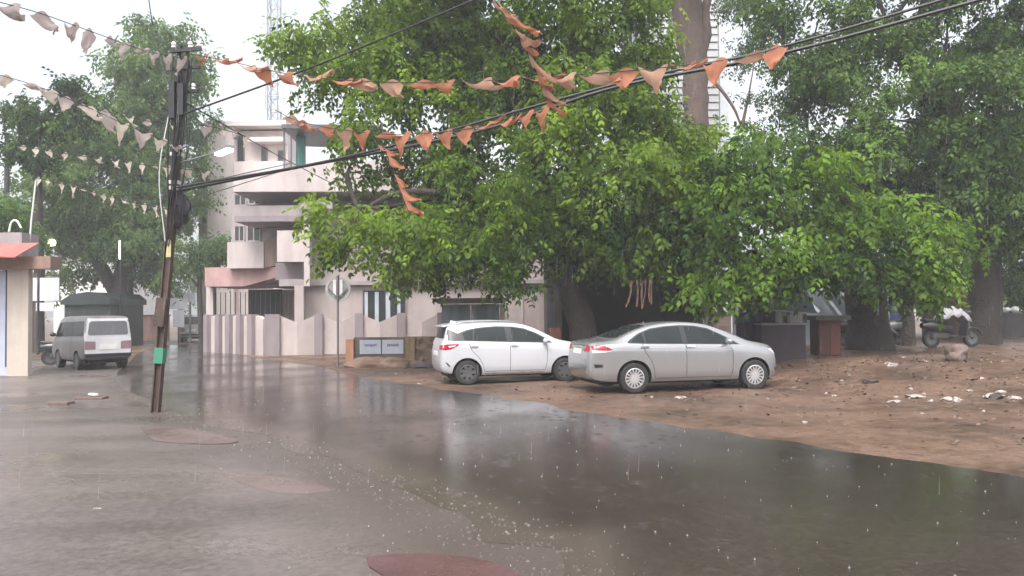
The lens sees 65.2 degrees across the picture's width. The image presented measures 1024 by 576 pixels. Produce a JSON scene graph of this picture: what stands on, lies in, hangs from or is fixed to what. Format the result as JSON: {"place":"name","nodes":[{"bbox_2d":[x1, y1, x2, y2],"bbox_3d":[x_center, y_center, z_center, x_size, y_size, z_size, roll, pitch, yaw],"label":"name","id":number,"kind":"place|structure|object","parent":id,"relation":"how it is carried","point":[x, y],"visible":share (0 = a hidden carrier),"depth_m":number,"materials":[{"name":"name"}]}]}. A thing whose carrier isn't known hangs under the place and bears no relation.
{"place":"outdoors","nodes":[
{"label":"outdoors","id":0,"kind":"place"},
{"bbox_2d":[51,254,155,332],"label":"house","id":1,"kind":"structure","parent":0,"point":[149,308],"depth_m":62.04,"materials":[{"name":"white paint"}]},
{"bbox_2d":[0,360,562,575],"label":"pavement","id":2,"kind":"structure","parent":0,"point":[175,514],"depth_m":6.95,"materials":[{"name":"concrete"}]},
{"bbox_2d":[0,219,61,375],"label":"kiosk","id":3,"kind":"object","parent":2,"relation":"on","point":[20,250],"visible":0.98,"depth_m":22.00,"materials":[{"name":"beige paint"}]},
{"bbox_2d":[29,180,36,240],"bbox_3d":[-13.602,-1.951,22.667,0.245,2.202,0.048,-1,-2,0],"label":"white pole","id":4,"kind":"object","parent":3,"relation":"on","point":[32,210],"visible":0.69,"depth_m":22.66,"materials":[{"name":"metal"}]},
{"bbox_2d":[48,401,74,404],"bbox_3d":[-8.433,2.163,14.974,0.361,0.075,0.280,-1,-2,0],"label":"broken slab","id":5,"kind":"object","parent":2,"relation":"on","point":[60,402],"depth_m":14.85,"materials":[{"name":"brick"}]},
{"bbox_2d":[40,341,95,364],"bbox_3d":[-14.743,1.917,26.782,1.830,1.324,0.672,0,-2,-20],"label":"scooter","id":6,"kind":"object","parent":2,"relation":"on","point":[47,358],"visible":0.22,"depth_m":26.47,"materials":[{"name":"metal"}]},
{"bbox_2d":[50,316,131,369],"bbox_3d":[-13.405,1.699,25.407,1.745,1.640,3.420,1,-2,-45],"label":"microvan","id":7,"kind":"object","parent":2,"relation":"on","point":[79,342],"visible":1,"depth_m":24.34,"materials":[{"name":"grey paint"}]},
{"bbox_2d":[57,322,64,335],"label":"side window","id":8,"kind":"structure","parent":7,"relation":"in","point":[60,332],"depth_m":25.37,"materials":[{"name":"grey glass"}]},
{"bbox_2d":[64,322,72,335],"bbox_3d":[-13.778,1.278,24.880,0.069,0.460,0.680,1,-2,-45],"label":"side window","id":9,"kind":"structure","parent":7,"relation":"in","point":[68,327],"depth_m":24.86,"materials":[{"name":"grey glass"}]},
{"bbox_2d":[72,321,83,335],"bbox_3d":[-13.131,1.234,24.242,0.080,0.460,1.000,1,-2,-45],"label":"side window","id":10,"kind":"structure","parent":7,"relation":"in","point":[78,326],"depth_m":24.23,"materials":[{"name":"grey glass"}]},
{"bbox_2d":[88,321,127,334],"bbox_3d":[-12.236,1.208,24.247,1.150,0.415,0.020,1,-2,-45],"label":"rear window","id":11,"kind":"structure","parent":7,"relation":"in","point":[95,327],"depth_m":24.22,"materials":[{"name":"grey glass"}]},
{"bbox_2d":[74,396,108,399],"bbox_3d":[-8.318,2.185,15.826,0.559,0.075,0.280,-1,-2,0],"label":"broken slab","id":12,"kind":"object","parent":2,"relation":"on","point":[90,397],"depth_m":15.69,"materials":[{"name":"brick"}]},
{"bbox_2d":[141,426,237,444],"bbox_3d":[-4.613,2.044,10.939,2.473,0.074,0.786,-2,-2,41],"label":"pink patch","id":13,"kind":"object","parent":2,"relation":"on","point":[173,435],"visible":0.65,"depth_m":10.75,"materials":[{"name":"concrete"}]},
{"bbox_2d":[150,40,234,412],"bbox_3d":[-5.147,-1.070,13.232,2.216,6.411,0.538,-2,-2,35],"label":"utility pole","id":14,"kind":"object","parent":2,"relation":"on","point":[178,91],"visible":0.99,"depth_m":13.60,"materials":[{"name":"wood"}]},
{"bbox_2d":[0,74,182,152],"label":"bunting","id":15,"kind":"object","parent":14,"relation":"hanging from","point":[109,122],"visible":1,"depth_m":12.71,"materials":[{"name":"white fabric"}]},
{"bbox_2d":[0,2,186,75],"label":"bunting","id":16,"kind":"object","parent":14,"relation":"hanging from","point":[42,19],"visible":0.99,"depth_m":10.84,"materials":[{"name":"beige fabric"}]},
{"bbox_2d":[32,176,166,216],"bbox_3d":[-7.844,-1.765,15.234,4.955,1.209,0.245,-2,-2,34],"label":"bunting","id":17,"kind":"object","parent":14,"relation":"hanging from","point":[103,196],"visible":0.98,"depth_m":15.29,"materials":[{"name":"white fabric"}]},
{"bbox_2d":[13,144,210,180],"bbox_3d":[-7.624,-2.347,14.649,4.553,0.996,0.592,-1,-2,17],"label":"bunting","id":18,"kind":"object","parent":14,"relation":"hanging from","point":[188,171],"visible":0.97,"depth_m":14.58,"materials":[{"name":"white fabric"}]},
{"bbox_2d":[148,0,167,83],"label":"overhead cable","id":19,"kind":"object","parent":14,"relation":"attached to","point":[156,43],"visible":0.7,"depth_m":16.58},
{"bbox_2d":[74,103,249,147],"bbox_3d":[-6.262,-2.969,14.590,3.167,0.883,1.712,0,-2,-28],"label":"bunting","id":20,"kind":"object","parent":14,"relation":"hanging from","point":[206,130],"visible":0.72,"depth_m":14.28,"materials":[{"name":"beige fabric"}]},
{"bbox_2d":[176,173,275,205],"bbox_3d":[-7.783,-3.326,23.785,0.907,4.470,20.771,0,-2,-9],"label":"overhead cable","id":21,"kind":"object","parent":14,"relation":"attached to","point":[226,188],"visible":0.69,"depth_m":22.19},
{"bbox_2d":[176,163,291,194],"bbox_3d":[-7.577,-3.303,22.801,0.665,4.000,18.771,0,-2,-10],"label":"overhead cable","id":22,"kind":"object","parent":14,"relation":"attached to","point":[244,173],"visible":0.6,"depth_m":24.80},
{"bbox_2d":[185,102,347,191],"bbox_3d":[-6.487,-3.520,23.034,0.842,1.355,19.138,0,-2,-3],"label":"overhead cable","id":23,"kind":"object","parent":14,"relation":"attached to","point":[249,139],"visible":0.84,"depth_m":19.77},
{"bbox_2d":[184,0,474,114],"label":"overhead cable","id":24,"kind":"object","parent":14,"relation":"attached to","point":[360,47],"visible":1,"depth_m":12.55,"materials":[{"name":"rubber"}]},
{"bbox_2d":[176,0,945,188],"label":"overhead cable","id":25,"kind":"object","parent":14,"relation":"attached to","point":[595,89],"visible":0.82,"depth_m":12.29,"materials":[{"name":"rubber"}]},
{"bbox_2d":[374,142,423,216],"bbox_3d":[-1.684,-1.629,11.938,0.737,1.126,0.118,0,-2,-6],"label":"bunting","id":26,"kind":"object","parent":25,"relation":"hanging from","point":[401,184],"visible":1,"depth_m":11.96,"materials":[{"name":"orange fabric"}]},
{"bbox_2d":[275,105,548,158],"bbox_3d":[-1.581,-2.425,12.354,4.391,0.860,0.222,-1,-2,8],"label":"bunting","id":27,"kind":"object","parent":25,"relation":"hanging from","point":[424,138],"visible":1,"depth_m":12.37,"materials":[{"name":"orange fabric"}]},
{"bbox_2d":[189,45,786,97],"bbox_3d":[-0.814,-3.433,12.332,9.678,1.315,0.561,-1,-2,13],"label":"bunting","id":28,"kind":"object","parent":25,"relation":"hanging from","point":[623,78],"visible":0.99,"depth_m":11.85,"materials":[{"name":"orange fabric"}]},
{"bbox_2d":[176,0,984,192],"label":"overhead cable","id":29,"kind":"object","parent":14,"relation":"attached to","point":[934,12],"visible":0.68,"depth_m":12.02,"materials":[{"name":"rubber"}]},
{"bbox_2d":[223,474,332,493],"bbox_3d":[-2.365,1.944,7.896,1.548,0.060,0.487,-2,-2,44],"label":"worn patch","id":30,"kind":"object","parent":2,"relation":"on","point":[277,484],"visible":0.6,"depth_m":7.78,"materials":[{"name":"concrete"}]},
{"bbox_2d":[111,392,645,575],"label":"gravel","id":31,"kind":"structure","parent":2,"relation":"on","point":[508,533],"depth_m":6.95,"materials":[{"name":"gravel"}]},
{"bbox_2d":[367,553,520,575],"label":"red patch","id":32,"kind":"object","parent":2,"relation":"on","point":[417,564],"visible":0.92,"depth_m":5.21,"materials":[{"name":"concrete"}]},
{"bbox_2d":[2,0,1013,491],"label":"rain","id":33,"kind":"object","parent":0,"point":[468,276],"visible":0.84,"depth_m":10.87,"materials":[{"name":"clear liquid"}]},
{"bbox_2d":[0,0,1023,317],"label":"sky","id":34,"kind":"structure","parent":0,"point":[24,49],"materials":[{"name":"white"}]},
{"bbox_2d":[32,310,1023,477],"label":"ground","id":35,"kind":"structure","parent":0,"point":[876,434],"depth_m":14.50,"materials":[{"name":"soil"}]},
{"bbox_2d":[0,133,9,270],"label":"utility pole","id":36,"kind":"object","parent":35,"relation":"on","point":[7,179],"visible":0.22,"depth_m":42.09,"materials":[{"name":"metal"}]},
{"bbox_2d":[0,191,56,254],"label":"roadside tree","id":37,"kind":"object","parent":35,"relation":"on","point":[9,217],"visible":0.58,"depth_m":28.01,"materials":[{"name":"green plant"}]},
{"bbox_2d":[36,236,56,354],"bbox_3d":[-19.735,0.279,33.999,0.864,5.081,0.395,-1,-2,22],"label":"street lamp","id":38,"kind":"object","parent":35,"relation":"on","point":[38,312],"visible":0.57,"depth_m":33.96,"materials":[{"name":"metal"}]},
{"bbox_2d":[33,274,59,352],"bbox_3d":[-20.431,1.117,35.120,1.152,3.481,0.130,-1,-2,0],"label":"sign board","id":39,"kind":"object","parent":35,"relation":"on","point":[49,289],"visible":0.86,"depth_m":35.08,"materials":[{"name":"metal"}]},
{"bbox_2d":[0,66,117,352],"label":"round leaved tree","id":40,"kind":"object","parent":35,"relation":"on","point":[31,121],"visible":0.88,"depth_m":35.90,"materials":[{"name":"green plant"}]},
{"bbox_2d":[60,292,146,345],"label":"green shed","id":41,"kind":"structure","parent":35,"relation":"on","point":[91,304],"depth_m":40.32,"materials":[{"name":"metal"}]},
{"bbox_2d":[0,11,227,307],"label":"forked tree","id":42,"kind":"object","parent":35,"relation":"on","point":[128,224],"visible":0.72,"depth_m":43.03,"materials":[{"name":"green plant"}]},
{"bbox_2d":[119,238,120,315],"bbox_3d":[-18.642,0.273,38.042,0.081,5.299,0.139,-1,-2,15],"label":"tube light","id":43,"kind":"object","parent":35,"relation":"on","point":[120,274],"visible":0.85,"depth_m":38.05,"materials":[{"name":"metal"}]},
{"bbox_2d":[143,315,170,340],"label":"boundary wall","id":44,"kind":"structure","parent":35,"relation":"on","point":[149,331],"depth_m":49.95,"materials":[{"name":"paint"}]},
{"bbox_2d":[173,310,183,342],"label":"notice board","id":45,"kind":"object","parent":35,"relation":"on","point":[178,318],"visible":0.82,"depth_m":44.93,"materials":[{"name":"metal"}]},
{"bbox_2d":[170,298,187,342],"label":"notice board","id":46,"kind":"object","parent":35,"relation":"on","point":[182,304],"visible":0.64,"depth_m":44.95,"materials":[{"name":"metal"}]},
{"bbox_2d":[145,231,231,345],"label":"tree","id":47,"kind":"object","parent":35,"relation":"on","point":[215,255],"visible":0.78,"depth_m":40.86,"materials":[{"name":"green plant"}]},
{"bbox_2d":[180,314,198,341],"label":"microvan","id":48,"kind":"object","parent":35,"relation":"on","point":[184,333],"visible":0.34,"depth_m":46.37,"materials":[{"name":"grey paint"}]},
{"bbox_2d":[184,317,197,323],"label":"rear window","id":49,"kind":"structure","parent":48,"relation":"in","point":[194,320],"depth_m":46.36,"materials":[{"name":"grey glass"}]},
{"bbox_2d":[183,292,195,342],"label":"notice board","id":50,"kind":"object","parent":35,"relation":"on","point":[191,296],"visible":0.75,"depth_m":45.96,"materials":[{"name":"metal"}]},
{"bbox_2d":[198,120,295,341],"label":"apartment block","id":51,"kind":"structure","parent":35,"relation":"on","point":[251,155],"depth_m":47.23,"materials":[{"name":"paint"}]},
{"bbox_2d":[237,135,244,160],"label":"window","id":52,"kind":"structure","parent":51,"relation":"in","point":[240,149],"depth_m":47.92,"materials":[{"name":"grey glass"}]},
{"bbox_2d":[261,147,267,160],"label":"window","id":53,"kind":"structure","parent":51,"relation":"in","point":[264,153],"depth_m":47.91,"materials":[{"name":"grey glass"}]},
{"bbox_2d":[278,150,285,160],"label":"window","id":54,"kind":"structure","parent":51,"relation":"in","point":[280,152],"depth_m":47.91,"materials":[{"name":"grey glass"}]},
{"bbox_2d":[259,0,290,119],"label":"antenna mast","id":55,"kind":"object","parent":35,"relation":"on","point":[280,98],"visible":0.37,"depth_m":60.40,"materials":[{"name":"metal"}]},
{"bbox_2d":[203,313,441,355],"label":"compound wall","id":56,"kind":"structure","parent":35,"relation":"on","point":[246,334],"depth_m":31.85,"materials":[{"name":"paint"}]},
{"bbox_2d":[325,275,350,366],"bbox_3d":[-5.369,1.068,24.669,0.790,2.907,0.105,-1,-2,0],"label":"round sign","id":57,"kind":"object","parent":35,"relation":"on","point":[337,289],"visible":0.99,"depth_m":24.70,"materials":[{"name":"metal"}]},
{"bbox_2d":[205,124,546,333],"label":"house","id":58,"kind":"structure","parent":35,"relation":"on","point":[262,230],"depth_m":34.00,"materials":[{"name":"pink paint"}]},
{"bbox_2d":[234,225,244,241],"bbox_3d":[-12.113,-2.422,35.580,0.483,0.742,0.110,-1,-2,0],"label":"window","id":59,"kind":"structure","parent":58,"relation":"in","point":[239,230],"depth_m":35.56,"materials":[{"name":"glass"}]},
{"bbox_2d":[234,194,246,205],"bbox_3d":[-12.085,-3.922,35.622,0.568,0.543,0.110,-1,-2,0],"label":"window","id":60,"kind":"structure","parent":58,"relation":"in","point":[239,200],"depth_m":35.60,"materials":[{"name":"glass"}]},
{"bbox_2d":[247,226,260,241],"bbox_3d":[-11.474,-2.452,35.581,0.625,0.799,0.110,-1,-2,0],"label":"window","id":61,"kind":"structure","parent":58,"relation":"in","point":[253,234],"depth_m":35.56,"materials":[{"name":"glass"}]},
{"bbox_2d":[248,199,260,204],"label":"window","id":62,"kind":"structure","parent":58,"relation":"in","point":[250,202],"depth_m":35.56,"materials":[{"name":"grey paint"}]},
{"bbox_2d":[249,289,281,316],"bbox_3d":[-11.851,1.413,38.441,1.597,2.700,0.065,-1,-2,0],"label":"window","id":63,"kind":"structure","parent":58,"relation":"in","point":[278,291],"depth_m":38.43,"materials":[{"name":"metal"}]},
{"bbox_2d":[362,289,406,321],"bbox_3d":[-5.413,0.806,33.987,1.903,1.522,0.110,-1,-2,0],"label":"window","id":64,"kind":"structure","parent":58,"relation":"in","point":[371,292],"depth_m":33.97,"materials":[{"name":"glass"}]},
{"bbox_2d":[343,357,420,367],"bbox_3d":[-3.914,2.433,24.332,2.432,0.705,0.909,-1,-2,0],"label":"mud heap","id":65,"kind":"object","parent":35,"relation":"on","point":[378,362],"visible":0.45,"depth_m":23.97,"materials":[{"name":"soil"}]},
{"bbox_2d":[346,336,435,363],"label":"wall","id":66,"kind":"structure","parent":35,"relation":"on","point":[417,348],"depth_m":25.34,"materials":[{"name":"orange paint"}]},
{"bbox_2d":[405,362,433,368],"bbox_3d":[-2.710,2.346,23.607,1.001,0.307,0.526,-1,-2,0],"label":"rubble pile","id":67,"kind":"object","parent":35,"relation":"on","point":[419,365],"visible":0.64,"depth_m":23.49,"materials":[{"name":"stone"}]},
{"bbox_2d":[431,297,507,323],"bbox_3d":[-1.616,1.480,31.947,3.044,2.219,1.850,-1,-2,0],"label":"gate porch","id":68,"kind":"object","parent":35,"relation":"on","point":[458,309],"visible":0.38,"depth_m":31.73,"materials":[{"name":"metal"}]},
{"bbox_2d":[243,0,751,341],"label":"leaning tree","id":69,"kind":"object","parent":35,"relation":"on","point":[465,42],"visible":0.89,"depth_m":21.28,"materials":[{"name":"green plant"}]},
{"bbox_2d":[625,280,652,308],"bbox_3d":[3.087,0.161,19.479,0.687,0.708,0.066,-1,-2,0],"label":"hanging garland","id":70,"kind":"object","parent":69,"relation":"hanging from","point":[637,297],"visible":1,"depth_m":19.49,"materials":[{"name":"brown plant"}]},
{"bbox_2d":[432,320,573,384],"bbox_3d":[-0.056,1.491,19.198,3.608,1.457,1.936,0,-2,-15],"label":"parked car","id":71,"kind":"object","parent":35,"relation":"on","point":[460,349],"visible":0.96,"depth_m":18.41,"materials":[{"name":"white metal"}]},
{"bbox_2d":[2,241,1018,322],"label":"distant trees","id":72,"kind":"object","parent":35,"relation":"on","point":[192,288],"visible":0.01,"depth_m":86.11,"materials":[{"name":"green plant"}]},
{"bbox_2d":[548,328,560,339],"bbox_3d":[1.207,1.721,22.660,0.342,1.166,0.400,-1,-2,0],"label":"rust red box","id":73,"kind":"object","parent":35,"relation":"on","point":[554,333],"visible":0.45,"depth_m":22.47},
{"bbox_2d":[547,226,709,340],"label":"dark shop","id":74,"kind":"structure","parent":35,"relation":"on","point":[610,311],"depth_m":34.98,"materials":[{"name":"concrete"}]},
{"bbox_2d":[568,320,775,393],"bbox_3d":[3.404,1.393,17.037,4.244,1.461,2.098,0,-2,-13],"label":"parked car","id":75,"kind":"object","parent":35,"relation":"on","point":[639,359],"visible":1,"depth_m":16.24,"materials":[{"name":"silver metal"}]},
{"bbox_2d":[620,0,731,332],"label":"grey tower block","id":76,"kind":"structure","parent":35,"relation":"on","point":[718,104],"depth_m":44.28,"materials":[{"name":"concrete"}]},
{"bbox_2d":[375,342,1023,449],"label":"leaf litter","id":77,"kind":"object","parent":35,"relation":"on","point":[955,442],"visible":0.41,"depth_m":16.02,"materials":[{"name":"plant"}]},
{"bbox_2d":[709,312,730,332],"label":"brick wall","id":78,"kind":"structure","parent":35,"relation":"on","point":[724,324],"depth_m":25.98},
{"bbox_2d":[427,348,1023,419],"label":"dry leaves","id":79,"kind":"object","parent":35,"relation":"on","point":[924,360],"visible":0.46,"depth_m":17.93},
{"bbox_2d":[646,0,812,307],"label":"tall tree","id":80,"kind":"object","parent":35,"relation":"on","point":[696,30],"visible":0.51,"depth_m":36.77,"materials":[{"name":"brown plant"}]},
{"bbox_2d":[732,306,735,334],"bbox_3d":[5.834,1.240,20.972,0.083,1.944,0.083,0,-2,-22],"label":"post","id":81,"kind":"object","parent":35,"relation":"on","point":[734,327],"visible":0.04,"depth_m":20.95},
{"bbox_2d":[746,291,816,361],"bbox_3d":[7.211,0.962,21.179,2.008,2.014,2.000,-1,-2,0],"label":"stall","id":82,"kind":"object","parent":35,"relation":"on","point":[785,340],"visible":0.49,"depth_m":20.57,"materials":[{"name":"metal"}]},
{"bbox_2d":[736,312,759,340],"bbox_3d":[6.270,1.148,21.181,0.695,1.015,0.091,-1,-2,0],"label":"blue cloth","id":83,"kind":"object","parent":82,"relation":"hanging from","point":[744,329],"visible":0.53,"depth_m":21.17,"materials":[{"name":"fabric"}]},
{"bbox_2d":[775,311,783,322],"bbox_3d":[6.971,0.757,20.885,0.220,0.310,0.220,-1,-2,0],"label":"jar","id":84,"kind":"object","parent":82,"relation":"on","point":[778,318],"visible":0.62,"depth_m":20.80,"materials":[{"name":"plastic"}]},
{"bbox_2d":[787,314,802,322],"bbox_3d":[7.416,0.791,20.994,0.340,0.240,0.220,-1,-2,0],"label":"carton","id":85,"kind":"object","parent":82,"relation":"on","point":[792,319],"visible":0.86,"depth_m":20.89,"materials":[{"name":"white paint"}]},
{"bbox_2d":[736,285,845,342],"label":"painted wall","id":86,"kind":"structure","parent":35,"relation":"on","point":[821,305],"depth_m":26.99,"materials":[{"name":"grey paint"}]},
{"bbox_2d":[802,315,850,356],"bbox_3d":[8.281,1.299,21.170,0.903,1.144,1.200,-1,-2,0],"label":"cabinet","id":87,"kind":"object","parent":35,"relation":"on","point":[826,329],"visible":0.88,"depth_m":20.85,"materials":[{"name":"red wood"}]},
{"bbox_2d":[658,120,1007,350],"bbox_3d":[8.043,-1.170,20.151,8.542,6.125,4.512,0,-2,-16],"label":"bright tree","id":88,"kind":"object","parent":35,"relation":"on","point":[908,264],"visible":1,"depth_m":19.55,"materials":[{"name":"green plant"}]},
{"bbox_2d":[841,320,898,346],"bbox_3d":[10.394,1.087,23.490,0.672,1.324,1.830,1,-2,-40],"label":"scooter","id":89,"kind":"object","parent":35,"relation":"on","point":[844,326],"visible":0.1,"depth_m":23.89,"materials":[{"name":"metal"}]},
{"bbox_2d":[862,379,878,383],"bbox_3d":[7.311,1.917,16.308,0.305,0.124,0.213,-1,-2,0],"label":"rubbish lump","id":90,"kind":"object","parent":35,"relation":"on","point":[868,381],"visible":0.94,"depth_m":16.24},
{"bbox_2d":[726,0,1023,344],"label":"dark tree","id":91,"kind":"object","parent":35,"relation":"on","point":[960,157],"visible":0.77,"depth_m":24.77,"materials":[{"name":"green plant"}]},
{"bbox_2d":[887,362,897,366],"bbox_3d":[8.636,1.743,18.145,0.247,0.111,0.147,-1,-2,0],"label":"paper scrap","id":92,"kind":"object","parent":35,"relation":"on","point":[892,364],"visible":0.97,"depth_m":18.12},
{"bbox_2d":[889,319,901,344],"bbox_3d":[11.601,1.145,25.392,1.830,1.324,0.672,-1,-2,20],"label":"scooter","id":93,"kind":"object","parent":35,"relation":"on","point":[896,325],"visible":0.12,"depth_m":25.11,"materials":[{"name":"metal"}]},
{"bbox_2d":[889,291,901,336],"bbox_3d":[12.382,0.948,25.810,0.454,1.675,0.060,-1,-2,0],"label":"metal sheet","id":94,"kind":"object","parent":35,"relation":"on","point":[894,314],"visible":0.08,"depth_m":25.78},
{"bbox_2d":[904,394,926,397],"bbox_3d":[7.303,1.971,14.483,0.408,0.090,0.294,-1,-2,0],"label":"paper scrap","id":95,"kind":"object","parent":35,"relation":"on","point":[914,396],"visible":0.92,"depth_m":14.41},
{"bbox_2d":[876,190,969,345],"bbox_3d":[11.888,-0.490,24.391,3.806,4.940,2.597,-1,-2,0],"label":"slim tree","id":96,"kind":"object","parent":35,"relation":"on","point":[908,336],"visible":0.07,"depth_m":24.31,"materials":[{"name":"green plant"}]},
{"bbox_2d":[921,289,967,338],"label":"reddish wall","id":97,"kind":"structure","parent":35,"relation":"on","point":[954,323],"depth_m":28.99,"materials":[{"name":"paint"}]},
{"bbox_2d":[940,396,952,400],"bbox_3d":[7.582,1.942,13.899,0.329,0.114,0.233,-1,-2,0],"label":"paper scrap","id":98,"kind":"object","parent":35,"relation":"on","point":[948,398],"visible":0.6,"depth_m":13.83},
{"bbox_2d":[919,301,982,347],"bbox_3d":[12.372,1.018,22.515,1.830,1.324,0.672,0,-2,-8],"label":"scooter","id":99,"kind":"object","parent":35,"relation":"on","point":[932,335],"visible":0.83,"depth_m":22.40,"materials":[{"name":"metal"}]},
{"bbox_2d":[933,306,971,323],"bbox_3d":[12.294,0.764,22.384,0.902,0.521,0.550,-1,-2,0],"label":"white sheet","id":100,"kind":"object","parent":99,"relation":"on","point":[958,315],"visible":0.73,"depth_m":22.22,"materials":[{"name":"fabric"}]},
{"bbox_2d":[884,256,1023,316],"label":"hedge","id":101,"kind":"object","parent":35,"relation":"on","point":[1013,295],"visible":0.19,"depth_m":32.61,"materials":[{"name":"green plant"}]},
{"bbox_2d":[944,344,968,360],"bbox_3d":[10.203,1.507,18.325,0.530,0.455,0.404,-1,-2,0],"label":"sack","id":102,"kind":"object","parent":35,"relation":"on","point":[956,352],"visible":0.95,"depth_m":18.21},
{"bbox_2d":[952,397,960,402],"bbox_3d":[7.582,1.914,13.658,0.146,0.125,0.120,-1,-2,0],"label":"paper scrap","id":103,"kind":"object","parent":35,"relation":"on","point":[955,399],"visible":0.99,"depth_m":13.62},
{"bbox_2d":[984,393,1003,399],"bbox_3d":[8.314,1.880,13.758,0.310,0.128,0.219,-1,-2,0],"label":"rubbish lump","id":104,"kind":"object","parent":35,"relation":"on","point":[994,396],"visible":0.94,"depth_m":13.72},
{"bbox_2d":[1001,313,1023,336],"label":"yard wall","id":105,"kind":"structure","parent":35,"relation":"on","point":[1013,324],"depth_m":29.97,"materials":[{"name":"concrete"}]},
{"bbox_2d":[1003,307,1010,312],"bbox_3d":[18.563,0.839,30.144,0.387,0.243,0.288,0,-2,-13],"label":"white bundle","id":106,"kind":"object","parent":105,"relation":"on","point":[1007,310],"visible":0.67,"depth_m":30.04,"materials":[{"name":"fabric"}]},
{"bbox_2d":[1011,306,1018,312],"bbox_3d":[18.961,0.833,30.154,0.308,0.298,0.304,-1,-2,0],"label":"white bundle","id":107,"kind":"object","parent":105,"relation":"on","point":[1014,309],"visible":1,"depth_m":30.06,"materials":[{"name":"paint"}]},
{"bbox_2d":[491,0,566,116],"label":"bunting","id":108,"kind":"object","parent":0,"point":[512,19],"visible":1,"depth_m":11.16,"materials":[{"name":"orange fabric"}]},
{"bbox_2d":[114,344,1023,575],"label":"road","id":109,"kind":"structure","parent":0,"point":[590,491],"depth_m":7.80,"materials":[{"name":"asphalt"}]},
{"bbox_2d":[111,382,1016,575],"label":"rain splashes","id":110,"kind":"object","parent":109,"relation":"on","point":[556,467],"visible":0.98,"depth_m":8.12,"materials":[{"name":"clear liquid"}]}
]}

